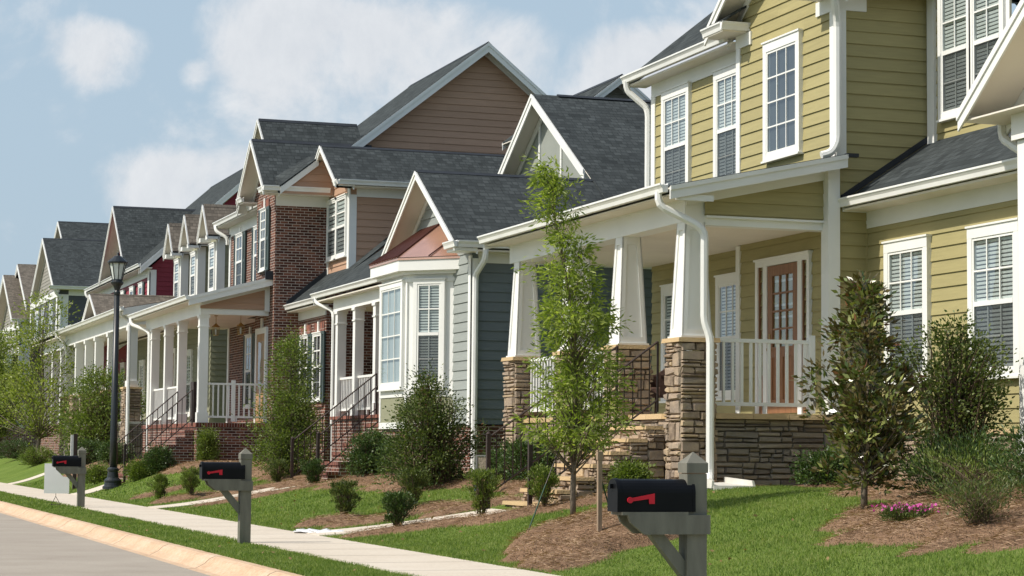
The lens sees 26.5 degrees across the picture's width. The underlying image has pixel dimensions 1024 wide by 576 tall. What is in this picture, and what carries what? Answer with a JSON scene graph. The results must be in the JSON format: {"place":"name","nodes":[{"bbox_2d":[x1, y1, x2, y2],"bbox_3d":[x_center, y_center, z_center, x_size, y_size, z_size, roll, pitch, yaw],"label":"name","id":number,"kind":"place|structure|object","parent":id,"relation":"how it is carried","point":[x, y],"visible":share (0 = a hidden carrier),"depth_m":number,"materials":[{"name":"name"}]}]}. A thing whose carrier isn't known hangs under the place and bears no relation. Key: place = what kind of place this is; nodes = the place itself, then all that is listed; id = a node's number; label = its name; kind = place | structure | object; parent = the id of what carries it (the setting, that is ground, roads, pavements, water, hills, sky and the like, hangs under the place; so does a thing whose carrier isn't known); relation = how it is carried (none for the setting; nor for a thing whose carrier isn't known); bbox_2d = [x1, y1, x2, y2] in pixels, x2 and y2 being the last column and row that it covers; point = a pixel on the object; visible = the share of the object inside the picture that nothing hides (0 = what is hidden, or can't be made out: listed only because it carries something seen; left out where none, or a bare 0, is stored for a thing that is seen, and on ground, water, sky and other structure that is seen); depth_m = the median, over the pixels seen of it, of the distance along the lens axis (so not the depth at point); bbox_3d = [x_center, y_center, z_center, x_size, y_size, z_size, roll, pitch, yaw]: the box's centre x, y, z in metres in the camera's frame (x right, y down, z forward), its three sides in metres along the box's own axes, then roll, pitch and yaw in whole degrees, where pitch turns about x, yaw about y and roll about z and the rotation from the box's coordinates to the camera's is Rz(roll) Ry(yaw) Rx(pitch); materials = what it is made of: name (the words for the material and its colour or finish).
{"place":"outdoors","nodes":[
{"label":"outdoors","id":0,"kind":"place"},
{"bbox_2d":[8,473,43,483],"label":"path","id":1,"kind":"structure","parent":0,"point":[32,478],"depth_m":68.69,"materials":[{"name":"concrete"}]},
{"bbox_2d":[0,457,59,484],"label":"lawn","id":2,"kind":"structure","parent":0,"point":[12,470],"depth_m":75.44,"materials":[{"name":"green plant"}]},
{"bbox_2d":[0,264,36,427],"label":"house","id":3,"kind":"structure","parent":2,"relation":"on","point":[22,278],"depth_m":128.06,"materials":[{"name":"beige"}]},
{"bbox_2d":[0,322,41,445],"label":"maple tree","id":4,"kind":"object","parent":2,"relation":"on","point":[3,356],"visible":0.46,"depth_m":94.27,"materials":[{"name":"green plant"}]},
{"bbox_2d":[0,437,41,458],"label":"foundation shrub","id":5,"kind":"object","parent":2,"relation":"on","point":[12,452],"visible":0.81,"depth_m":85.78,"materials":[{"name":"green plant"}]},
{"bbox_2d":[16,444,56,465],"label":"foundation shrub","id":6,"kind":"object","parent":2,"relation":"on","point":[30,457],"visible":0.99,"depth_m":76.28,"materials":[{"name":"green plant"}]},
{"bbox_2d":[0,286,104,455],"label":"maple tree","id":7,"kind":"object","parent":2,"relation":"on","point":[40,409],"visible":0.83,"depth_m":78.94,"materials":[{"name":"green plant"}]},
{"bbox_2d":[43,359,146,458],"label":"shrub","id":8,"kind":"object","parent":2,"relation":"on","point":[94,420],"visible":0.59,"depth_m":67.22,"materials":[{"name":"green plant"}]},
{"bbox_2d":[71,485,103,494],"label":"path","id":9,"kind":"structure","parent":0,"point":[93,490],"depth_m":54.23,"materials":[{"name":"concrete"}]},
{"bbox_2d":[0,513,209,575],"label":"road","id":10,"kind":"structure","parent":0,"point":[27,548],"depth_m":26.21,"materials":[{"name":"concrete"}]},
{"bbox_2d":[149,486,294,508],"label":"path","id":11,"kind":"structure","parent":0,"point":[194,502],"depth_m":43.39,"materials":[{"name":"concrete"}]},
{"bbox_2d":[0,482,558,575],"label":"sidewalk","id":12,"kind":"structure","parent":0,"point":[400,560],"depth_m":27.24,"materials":[{"name":"concrete"}]},
{"bbox_2d":[293,528,343,532],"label":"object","id":13,"kind":"object","parent":12,"relation":"on","point":[309,530],"visible":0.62,"depth_m":30.62,"materials":[{"name":"white concrete"}]},
{"bbox_2d":[307,509,504,535],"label":"path","id":14,"kind":"structure","parent":0,"point":[362,529],"depth_m":30.36,"materials":[{"name":"concrete"}]},
{"bbox_2d":[0,0,1016,286],"label":"sky","id":15,"kind":"structure","parent":0,"point":[105,104],"materials":[{"name":"blue"}]},
{"bbox_2d":[0,462,1023,575],"bbox_3d":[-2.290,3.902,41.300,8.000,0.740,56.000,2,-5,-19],"label":"lawn","id":16,"kind":"structure","parent":0,"point":[502,507],"depth_m":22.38,"materials":[{"name":"green plant"}]},
{"bbox_2d":[44,463,68,505],"bbox_3d":[-9.172,3.983,43.816,0.510,0.890,0.018,0,-4,3],"label":"yard sign","id":17,"kind":"object","parent":16,"relation":"on","point":[55,481],"visible":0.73,"depth_m":43.81,"materials":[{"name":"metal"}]},
{"bbox_2d":[51,447,85,506],"bbox_3d":[-8.776,3.764,43.015,0.674,1.255,0.204,2,-5,-19],"label":"mailbox","id":18,"kind":"object","parent":16,"relation":"on","point":[67,466],"visible":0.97,"depth_m":43.00,"materials":[{"name":"black metal"}]},
{"bbox_2d":[70,434,77,489],"bbox_3d":[-11.525,4.585,57.162,0.170,1.500,0.100,2,-5,-19],"label":"marker post","id":19,"kind":"object","parent":16,"relation":"on","point":[74,442],"visible":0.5,"depth_m":57.14,"materials":[{"name":"metal"}]},
{"bbox_2d":[85,461,109,484],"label":"foundation shrub","id":20,"kind":"object","parent":16,"relation":"on","point":[98,473],"visible":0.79,"depth_m":56.45,"materials":[{"name":"green plant"}]},
{"bbox_2d":[102,252,127,488],"bbox_3d":[-9.723,2.014,53.302,0.500,5.800,0.500,2,-5,-19],"label":"street lamp","id":21,"kind":"object","parent":16,"relation":"on","point":[117,263],"visible":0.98,"depth_m":53.24,"materials":[{"name":"metal"}]},
{"bbox_2d":[120,455,154,479],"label":"foundation shrub","id":22,"kind":"object","parent":16,"relation":"on","point":[136,467],"visible":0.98,"depth_m":52.85,"materials":[{"name":"green plant"}]},
{"bbox_2d":[135,442,177,473],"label":"foundation shrub","id":23,"kind":"object","parent":16,"relation":"on","point":[157,457],"visible":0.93,"depth_m":52.91,"materials":[{"name":"green plant"}]},
{"bbox_2d":[145,472,172,498],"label":"shrub","id":24,"kind":"object","parent":16,"relation":"on","point":[161,483],"visible":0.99,"depth_m":46.52,"materials":[{"name":"green plant"}]},
{"bbox_2d":[199,448,252,543],"bbox_3d":[-3.636,2.653,27.544,0.674,1.255,0.204,2,-5,-19],"label":"mailbox","id":25,"kind":"object","parent":16,"relation":"on","point":[224,478],"visible":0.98,"depth_m":27.53,"materials":[{"name":"grey wood"}]},
{"bbox_2d":[199,462,203,478],"bbox_3d":[-3.927,2.302,27.470,0.052,0.218,0.180,2,-5,-19],"label":"door","id":26,"kind":"structure","parent":25,"relation":"in","point":[201,470],"depth_m":27.43,"materials":[{"name":"black metal"}]},
{"bbox_2d":[296,457,328,483],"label":"shrub","id":27,"kind":"object","parent":16,"relation":"on","point":[313,467],"visible":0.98,"depth_m":42.97,"materials":[{"name":"green plant"}]},
{"bbox_2d":[475,455,485,490],"bbox_3d":[-0.455,2.877,33.300,0.230,0.640,0.034,0,-4,3],"label":"garden sign","id":28,"kind":"object","parent":16,"relation":"on","point":[481,462],"visible":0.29,"depth_m":33.32,"materials":[{"name":"grey metal"}]},
{"bbox_2d":[62,459,1023,571],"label":"mulch beds","id":29,"kind":"object","parent":16,"relation":"on","point":[625,540],"visible":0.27,"depth_m":23.33,"materials":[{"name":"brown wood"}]},
{"bbox_2d":[62,437,104,464],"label":"foundation shrub","id":30,"kind":"object","parent":29,"relation":"on","point":[90,456],"visible":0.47,"depth_m":65.01,"materials":[{"name":"green plant"}]},
{"bbox_2d":[92,436,136,463],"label":"foundation shrub","id":31,"kind":"object","parent":29,"relation":"on","point":[104,450],"visible":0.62,"depth_m":61.85,"materials":[{"name":"green plant"}]},
{"bbox_2d":[179,466,200,494],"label":"shrub","id":32,"kind":"object","parent":29,"relation":"on","point":[189,480],"visible":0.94,"depth_m":45.12,"materials":[{"name":"green plant"}]},
{"bbox_2d":[191,423,226,461],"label":"foundation shrub","id":33,"kind":"object","parent":29,"relation":"on","point":[207,443],"visible":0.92,"depth_m":53.28,"materials":[{"name":"green plant"}]},
{"bbox_2d":[259,457,288,481],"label":"shrub","id":34,"kind":"object","parent":29,"relation":"on","point":[279,465],"visible":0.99,"depth_m":44.93,"materials":[{"name":"green plant"}]},
{"bbox_2d":[232,321,333,474],"bbox_3d":[-4.926,2.377,46.719,2.132,3.336,2.495,2,-5,-19],"label":"tree","id":35,"kind":"object","parent":29,"relation":"on","point":[278,446],"depth_m":46.37,"materials":[{"name":"green plant"}]},
{"bbox_2d":[327,476,363,514],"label":"shrub","id":36,"kind":"object","parent":29,"relation":"on","point":[344,497],"visible":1,"depth_m":32.81,"materials":[{"name":"green plant"}]},
{"bbox_2d":[335,424,393,476],"bbox_3d":[-2.768,3.120,41.816,1.342,1.039,1.430,2,-5,-19],"label":"round shrub","id":37,"kind":"object","parent":29,"relation":"on","point":[359,458],"visible":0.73,"depth_m":41.60,"materials":[{"name":"green plant"}]},
{"bbox_2d":[373,429,404,474],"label":"round shrub","id":38,"kind":"object","parent":29,"relation":"on","point":[382,445],"visible":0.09,"depth_m":40.97,"materials":[{"name":"green plant"}]},
{"bbox_2d":[378,489,420,525],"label":"shrub","id":39,"kind":"object","parent":29,"relation":"on","point":[397,507],"visible":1,"depth_m":29.38,"materials":[{"name":"green plant"}]},
{"bbox_2d":[393,466,433,504],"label":"shrub","id":40,"kind":"object","parent":29,"relation":"on","point":[417,477],"visible":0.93,"depth_m":32.48,"materials":[{"name":"green plant"}]},
{"bbox_2d":[365,357,493,485],"bbox_3d":[-1.496,2.276,36.823,2.451,2.197,2.162,0,-4,13],"label":"holly","id":41,"kind":"object","parent":29,"relation":"on","point":[433,454],"visible":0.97,"depth_m":36.55,"materials":[{"name":"green plant"}]},
{"bbox_2d":[457,466,502,515],"bbox_3d":[-0.381,2.734,29.352,0.637,0.745,0.562,2,-5,-19],"label":"shrub","id":42,"kind":"object","parent":29,"relation":"on","point":[483,492],"visible":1,"depth_m":29.30,"materials":[{"name":"green plant"}]},
{"bbox_2d":[472,438,526,481],"bbox_3d":[-0.038,2.775,35.029,1.332,0.783,1.357,-2,-5,27],"label":"foundation shrub","id":43,"kind":"object","parent":29,"relation":"on","point":[493,456],"visible":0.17,"depth_m":34.91,"materials":[{"name":"green plant"}]},
{"bbox_2d":[90,483,956,575],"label":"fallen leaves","id":44,"kind":"object","parent":29,"relation":"on","point":[587,517],"visible":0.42,"depth_m":25.74,"materials":[{"name":"brown plant"}]},
{"bbox_2d":[491,434,558,482],"bbox_3d":[0.294,2.681,34.160,1.401,0.780,1.365,-3,-6,43],"label":"foundation shrub","id":45,"kind":"object","parent":29,"relation":"on","point":[516,454],"visible":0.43,"depth_m":33.96,"materials":[{"name":"green plant"}]},
{"bbox_2d":[522,462,560,506],"bbox_3d":[0.413,2.616,28.946,0.542,0.620,0.529,2,-5,-19],"label":"shrub","id":46,"kind":"object","parent":29,"relation":"on","point":[541,471],"visible":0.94,"depth_m":28.92,"materials":[{"name":"green plant"}]},
{"bbox_2d":[505,145,649,516],"bbox_3d":[0.944,0.502,25.711,1.503,4.444,1.982,-3,-6,40],"label":"willow oak","id":47,"kind":"object","parent":29,"relation":"on","point":[574,383],"visible":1,"depth_m":25.51,"materials":[{"name":"green plant"}]},
{"bbox_2d":[528,406,574,529],"bbox_3d":[0.434,2.165,25.166,0.930,1.655,0.096,5,-6,-43],"label":"guy strap","id":48,"kind":"object","parent":47,"relation":"attached to","point":[547,480],"visible":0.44,"depth_m":25.13,"materials":[{"name":"fabric"}]},
{"bbox_2d":[596,451,602,531],"bbox_3d":[0.939,2.231,23.353,0.064,0.950,0.060,2,-5,-19],"label":"tree stake","id":49,"kind":"object","parent":29,"relation":"on","point":[599,456],"visible":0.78,"depth_m":23.34,"materials":[{"name":"brown wood"}]},
{"bbox_2d":[602,450,659,491],"bbox_3d":[1.648,2.447,29.175,0.954,0.646,0.847,2,-5,-19],"label":"foundation shrub","id":50,"kind":"object","parent":29,"relation":"on","point":[624,469],"visible":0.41,"depth_m":29.07,"materials":[{"name":"green plant"}]},
{"bbox_2d":[786,441,876,485],"bbox_3d":[4.209,2.333,29.015,1.214,0.650,1.222,2,-5,-19],"label":"foundation shrub","id":51,"kind":"object","parent":29,"relation":"on","point":[806,474],"visible":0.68,"depth_m":28.86,"materials":[{"name":"green plant"}]},
{"bbox_2d":[791,269,930,508],"bbox_3d":[3.758,1.043,22.691,1.518,2.533,1.540,2,-5,-19],"label":"magnolia","id":52,"kind":"object","parent":29,"relation":"on","point":[868,430],"visible":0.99,"depth_m":22.67,"materials":[{"name":"green plant"}]},
{"bbox_2d":[871,502,947,522],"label":"flower clump","id":53,"kind":"object","parent":29,"relation":"on","point":[895,512],"visible":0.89,"depth_m":20.56,"materials":[{"name":"pink plant"}]},
{"bbox_2d":[873,417,1022,497],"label":"perennial clump","id":54,"kind":"object","parent":29,"relation":"on","point":[909,473],"visible":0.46,"depth_m":22.22,"materials":[{"name":"green plant"}]},
{"bbox_2d":[878,439,1022,501],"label":"perennial clump","id":55,"kind":"object","parent":29,"relation":"on","point":[963,470],"visible":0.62,"depth_m":20.98,"materials":[{"name":"green plant"}]},
{"bbox_2d":[882,309,1022,473],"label":"holly shrub","id":56,"kind":"object","parent":29,"relation":"on","point":[958,404],"visible":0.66,"depth_m":25.21,"materials":[{"name":"green plant"}]},
{"bbox_2d":[920,470,1023,525],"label":"perennial clump","id":57,"kind":"object","parent":29,"relation":"on","point":[979,501],"visible":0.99,"depth_m":19.30,"materials":[{"name":"green plant"}]},
{"bbox_2d":[956,417,1023,498],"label":"perennial clump","id":58,"kind":"object","parent":29,"relation":"on","point":[1019,472],"visible":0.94,"depth_m":20.20,"materials":[{"name":"green plant"}]},
{"bbox_2d":[607,452,710,575],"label":"mailbox","id":59,"kind":"object","parent":16,"relation":"on","point":[655,511],"visible":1,"depth_m":14.24,"materials":[{"name":"grey wood"}]},
{"bbox_2d":[607,478,621,511],"bbox_3d":[0.659,1.349,14.181,0.052,0.218,0.180,2,-5,-19],"label":"door","id":60,"kind":"structure","parent":59,"relation":"in","point":[614,493],"depth_m":14.15,"materials":[{"name":"black metal"}]},
{"bbox_2d":[707,477,754,489],"bbox_3d":[2.792,2.589,28.767,0.640,0.170,0.720,2,-5,-19],"label":"splash block","id":61,"kind":"object","parent":16,"relation":"on","point":[728,482],"depth_m":28.61,"materials":[{"name":"concrete"}]},
{"bbox_2d":[643,369,685,413],"bbox_3d":[2.297,1.472,32.819,0.748,0.970,0.791,2,-5,-19],"label":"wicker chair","id":62,"kind":"object","parent":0,"point":[662,387],"visible":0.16,"depth_m":32.51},
{"label":"lawn","id":63,"kind":"structure","parent":0,"visible":0},
{"bbox_2d":[0,221,108,453],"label":"house","id":64,"kind":"structure","parent":63,"relation":"on","point":[69,263],"depth_m":111.81,"materials":[{"name":"grey"}]},
{"bbox_2d":[34,309,39,349],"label":"window","id":65,"kind":"structure","parent":64,"relation":"in","point":[36,315],"depth_m":116.80,"materials":[{"name":"white glass"}]},
{"bbox_2d":[41,308,45,341],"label":"window","id":66,"kind":"structure","parent":64,"relation":"in","point":[44,308],"depth_m":113.93,"materials":[{"name":"white glass"}]},
{"bbox_2d":[48,302,53,339],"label":"window","id":67,"kind":"structure","parent":64,"relation":"in","point":[51,322],"depth_m":110.83,"materials":[{"name":"white glass"}]},
{"bbox_2d":[31,168,242,456],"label":"house","id":68,"kind":"structure","parent":63,"relation":"on","point":[135,237],"depth_m":87.32,"materials":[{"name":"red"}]},
{"bbox_2d":[120,362,125,386],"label":"window","id":69,"kind":"structure","parent":68,"relation":"in","point":[122,365],"depth_m":87.44,"materials":[{"name":"glass"}]},
{"bbox_2d":[129,285,134,294],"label":"window","id":70,"kind":"structure","parent":68,"relation":"in","point":[131,289],"depth_m":86.02,"materials":[{"name":"white glass"}]},
{"bbox_2d":[137,282,142,294],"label":"window","id":71,"kind":"structure","parent":68,"relation":"in","point":[140,285],"depth_m":83.97,"materials":[{"name":"white glass"}]},
{"bbox_2d":[54,204,236,458],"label":"house","id":72,"kind":"structure","parent":63,"relation":"on","point":[196,249],"depth_m":69.41,"materials":[{"name":"white"}]},
{"bbox_2d":[138,360,145,419],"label":"window","id":73,"kind":"structure","parent":72,"relation":"in","point":[142,365],"depth_m":77.28,"materials":[{"name":"glass"}]},
{"bbox_2d":[173,258,179,297],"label":"window","id":74,"kind":"structure","parent":72,"relation":"in","point":[176,283],"depth_m":72.84,"materials":[{"name":"white glass"}]},
{"bbox_2d":[186,349,192,416],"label":"window","id":75,"kind":"structure","parent":72,"relation":"in","point":[189,379],"depth_m":68.66,"materials":[{"name":"white glass"}]},
{"bbox_2d":[189,250,196,295],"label":"window","id":76,"kind":"structure","parent":72,"relation":"in","point":[193,255],"depth_m":70.00,"materials":[{"name":"white glass"}]},
{"bbox_2d":[208,242,215,291],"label":"window","id":77,"kind":"structure","parent":72,"relation":"in","point":[212,246],"depth_m":67.04,"materials":[{"name":"white glass"}]},
{"bbox_2d":[117,41,545,483],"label":"house","id":78,"kind":"structure","parent":63,"relation":"on","point":[318,205],"depth_m":54.62,"materials":[{"name":"red brick"}]},
{"bbox_2d":[212,315,219,335],"bbox_3d":[-7.608,0.965,55.899,0.203,0.520,0.211,4,-6,-41],"label":"hanging lantern","id":79,"kind":"object","parent":78,"relation":"hanging from","point":[215,325],"visible":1,"depth_m":55.87,"materials":[{"name":"gold metal"}]},
{"bbox_2d":[235,232,242,284],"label":"window","id":80,"kind":"structure","parent":78,"relation":"in","point":[239,236],"depth_m":60.92,"materials":[{"name":"white glass"}]},
{"bbox_2d":[237,322,244,334],"bbox_3d":[-6.909,0.934,55.398,0.203,0.520,0.211,4,-6,-41],"label":"hanging lantern","id":81,"kind":"object","parent":78,"relation":"hanging from","point":[240,331],"visible":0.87,"depth_m":55.36,"materials":[{"name":"gold metal"}]},
{"bbox_2d":[244,333,252,408],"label":"window","id":82,"kind":"structure","parent":78,"relation":"in","point":[248,337],"depth_m":59.25,"materials":[{"name":"white glass"}]},
{"bbox_2d":[253,225,256,280],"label":"window","id":83,"kind":"structure","parent":78,"relation":"in","point":[254,227],"depth_m":58.85,"materials":[{"name":"white glass"}]},
{"bbox_2d":[256,333,263,422],"bbox_3d":[-6.365,2.288,55.127,0.055,2.250,0.960,2,-5,-19],"label":"front door","id":84,"kind":"structure","parent":78,"relation":"in","point":[260,338],"depth_m":55.21,"materials":[{"name":"white wood"}]},
{"bbox_2d":[258,207,267,272],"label":"window","id":85,"kind":"structure","parent":78,"relation":"in","point":[262,246],"depth_m":55.37,"materials":[{"name":"white glass"}]},
{"bbox_2d":[299,334,307,401],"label":"window","id":86,"kind":"structure","parent":78,"relation":"in","point":[305,336],"depth_m":53.40,"materials":[{"name":"white glass"}]},
{"bbox_2d":[310,331,321,401],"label":"window","id":87,"kind":"structure","parent":78,"relation":"in","point":[317,341],"depth_m":52.16,"materials":[{"name":"white glass"}]},
{"bbox_2d":[325,197,338,262],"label":"window","id":88,"kind":"structure","parent":78,"relation":"in","point":[331,233],"depth_m":54.14,"materials":[{"name":"white glass"}]},
{"bbox_2d":[333,193,347,259],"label":"window","id":89,"kind":"structure","parent":78,"relation":"in","point":[342,199],"depth_m":53.16,"materials":[{"name":"white glass"}]},
{"bbox_2d":[290,74,651,482],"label":"house","id":90,"kind":"structure","parent":63,"relation":"on","point":[441,294],"depth_m":41.83,"materials":[{"name":"wood"}]},
{"bbox_2d":[377,279,405,391],"bbox_3d":[-2.323,0.935,41.914,0.103,2.090,1.660,2,-5,-19],"label":"window","id":91,"kind":"structure","parent":90,"relation":"in","point":[391,377],"depth_m":41.93,"materials":[{"name":"white glass"}]},
{"bbox_2d":[410,277,446,389],"bbox_3d":[-1.557,0.859,40.809,0.700,2.090,0.402,0,-4,5],"label":"window","id":92,"kind":"structure","parent":90,"relation":"in","point":[429,294],"depth_m":40.80,"materials":[{"name":"white glass"}]},
{"bbox_2d":[477,0,1023,508],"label":"house","id":93,"kind":"structure","parent":63,"relation":"on","point":[801,156],"depth_m":30.38,"materials":[{"name":"green"}]},
{"bbox_2d":[659,81,691,184],"bbox_3d":[2.733,-2.387,36.305,0.103,1.970,1.200,2,-5,-19],"label":"window","id":94,"kind":"structure","parent":93,"relation":"in","point":[676,105],"depth_m":36.32,"materials":[{"name":"white glass"}]},
{"bbox_2d":[659,283,691,402],"bbox_3d":[2.719,0.905,36.011,0.103,1.980,1.240,2,-5,-19],"label":"window","id":95,"kind":"structure","parent":93,"relation":"in","point":[666,290],"depth_m":36.46,"materials":[{"name":"white glass"}]},
{"bbox_2d":[711,62,735,176],"bbox_3d":[3.419,-2.532,34.294,0.103,1.970,1.140,2,-5,-19],"label":"window","id":96,"kind":"structure","parent":93,"relation":"in","point":[724,78],"depth_m":34.47,"materials":[{"name":"white glass"}]},
{"bbox_2d":[714,272,735,400],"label":"window","id":97,"kind":"structure","parent":93,"relation":"in","point":[725,284],"depth_m":34.17,"materials":[{"name":"white glass"}]},
{"bbox_2d":[766,262,796,413],"bbox_3d":[3.937,0.737,31.673,0.090,2.170,1.000,2,-5,-19],"label":"front door","id":98,"kind":"structure","parent":93,"relation":"in","point":[778,270],"depth_m":31.71,"materials":[{"name":"brown wood"}]},
{"bbox_2d":[761,28,803,163],"bbox_3d":[3.964,-2.799,31.931,0.103,1.820,1.250,2,-5,-19],"label":"window","id":99,"kind":"structure","parent":93,"relation":"in","point":[782,54],"depth_m":31.93,"materials":[{"name":"white glass"}]},
{"bbox_2d":[881,234,931,383],"bbox_3d":[5.296,0.307,29.181,0.103,1.960,1.220,2,-5,-19],"label":"window","id":100,"kind":"structure","parent":93,"relation":"in","point":[907,263],"depth_m":29.14,"materials":[{"name":"white glass"}]},
{"bbox_2d":[936,0,968,122],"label":"window","id":101,"kind":"structure","parent":93,"relation":"in","point":[952,15],"depth_m":30.20,"materials":[{"name":"white glass"}]},
{"bbox_2d":[968,0,1005,89],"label":"window","id":102,"kind":"structure","parent":93,"relation":"in","point":[986,18],"depth_m":29.46,"materials":[{"name":"white glass"}]},
{"bbox_2d":[965,217,1018,378],"bbox_3d":[6.008,0.157,27.094,0.103,1.960,1.240,2,-5,-19],"label":"window","id":103,"kind":"structure","parent":93,"relation":"in","point":[992,247],"depth_m":27.09,"materials":[{"name":"white glass"}]},
{"bbox_3d":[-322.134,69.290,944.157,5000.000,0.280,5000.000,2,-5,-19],"label":"ground","id":104,"kind":"structure","parent":0,"visible":0},
{"bbox_2d":[0,501,301,575],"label":"kerb","id":105,"kind":"structure","parent":104,"relation":"on","point":[204,562],"depth_m":27.54,"materials":[{"name":"beige concrete"}]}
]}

